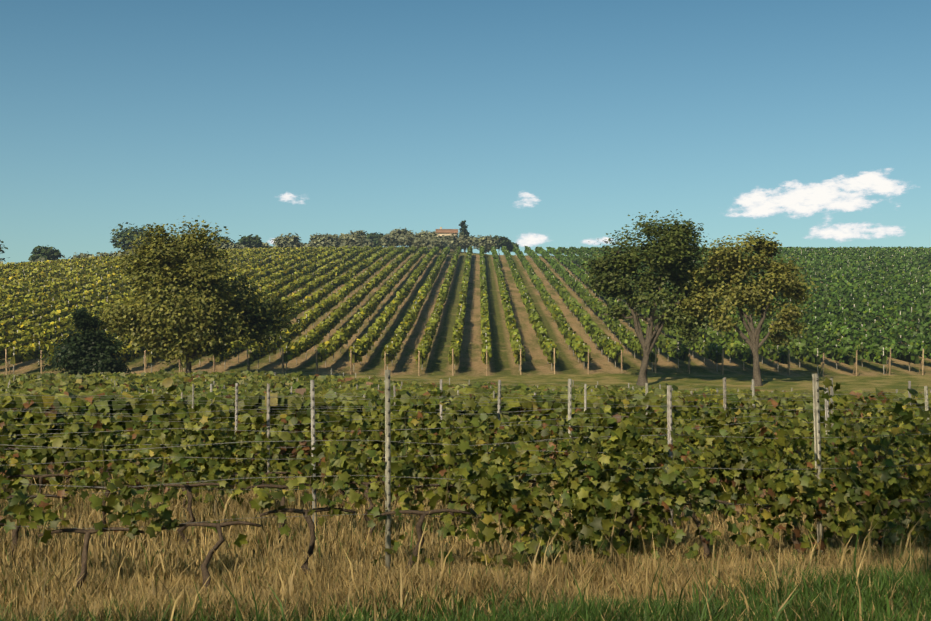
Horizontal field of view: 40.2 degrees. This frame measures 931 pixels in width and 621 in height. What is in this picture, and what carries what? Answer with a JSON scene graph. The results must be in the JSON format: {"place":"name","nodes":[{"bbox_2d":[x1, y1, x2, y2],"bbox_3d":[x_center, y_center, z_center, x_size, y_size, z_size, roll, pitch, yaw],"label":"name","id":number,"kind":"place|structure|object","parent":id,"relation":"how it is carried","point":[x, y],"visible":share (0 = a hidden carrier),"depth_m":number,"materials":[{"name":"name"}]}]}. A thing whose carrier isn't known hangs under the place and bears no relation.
{"place":"outdoors","nodes":[
{"label":"outdoors","id":0,"kind":"place"},
{"bbox_2d":[0,220,518,262],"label":"ridge tree","id":1,"kind":"object","parent":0,"point":[250,241],"depth_m":260.61,"materials":[{"name":"green plant"}]},
{"bbox_2d":[0,247,930,619],"bbox_3d":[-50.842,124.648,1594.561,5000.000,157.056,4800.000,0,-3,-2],"label":"terrain","id":2,"kind":"structure","parent":0,"point":[696,373],"depth_m":105.97,"materials":[{"name":"brown soil"}]},
{"bbox_2d":[0,227,501,263],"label":"hedge","id":3,"kind":"object","parent":2,"relation":"on","point":[409,238],"visible":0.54,"depth_m":303.50,"materials":[{"name":"green plant"}]},
{"bbox_2d":[33,385,760,432],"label":"trellis wires","id":4,"kind":"object","parent":2,"relation":"on","point":[146,410],"depth_m":28.56,"materials":[{"name":"grey metal"}]},
{"bbox_2d":[34,209,819,385],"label":"tree","id":5,"kind":"object","parent":2,"relation":"on","point":[214,323],"depth_m":84.51,"materials":[{"name":"green plant"}]},
{"bbox_2d":[435,227,457,250],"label":"farmhouse","id":6,"kind":"object","parent":2,"relation":"on","point":[441,232],"visible":0.29,"depth_m":325.17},
{"bbox_2d":[5,346,923,375],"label":"wooden posts","id":7,"kind":"object","parent":2,"relation":"on","point":[621,369],"visible":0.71,"depth_m":95.66,"materials":[{"name":"brown wood"}]},
{"bbox_2d":[0,462,930,620],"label":"verge grass","id":8,"kind":"structure","parent":2,"relation":"on","point":[736,582],"depth_m":10.48,"materials":[{"name":"beige plant"}]},
{"bbox_2d":[0,377,930,575],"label":"vine leaves","id":9,"kind":"object","parent":2,"relation":"on","point":[638,489],"visible":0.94,"depth_m":12.28,"materials":[{"name":"green plant"}]},
{"bbox_2d":[0,369,930,500],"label":"vine leaves","id":10,"kind":"object","parent":2,"relation":"on","point":[170,383],"visible":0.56,"depth_m":27.39,"materials":[{"name":"green plant"}]},
{"bbox_2d":[0,368,930,568],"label":"trellis posts","id":11,"kind":"object","parent":2,"relation":"on","point":[816,409],"visible":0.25,"depth_m":14.10,"materials":[{"name":"weathered wood"},{"name":"metal wire"}]},
{"bbox_2d":[0,381,930,567],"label":"vine shoots","id":12,"kind":"object","parent":2,"relation":"on","point":[334,471],"visible":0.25,"depth_m":12.26,"materials":[{"name":"green plant"}]},
{"bbox_2d":[0,245,930,364],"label":"hillside vineyard rows","id":13,"kind":"object","parent":2,"relation":"on","point":[895,261],"depth_m":145.08,"materials":[{"name":"green plant"}]},
{"bbox_2d":[0,446,930,591],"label":"vine trunks","id":14,"kind":"object","parent":2,"relation":"on","point":[221,540],"visible":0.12,"depth_m":11.86,"materials":[{"name":"brown wood"}]},
{"bbox_2d":[1,246,930,373],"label":"hill vine posts","id":15,"kind":"object","parent":2,"relation":"on","point":[530,257],"visible":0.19,"depth_m":135.07,"materials":[{"name":"wood"}]},
{"bbox_2d":[0,0,930,263],"label":"sky","id":16,"kind":"structure","parent":0,"point":[531,123],"materials":[{"name":"blue"}]}
]}

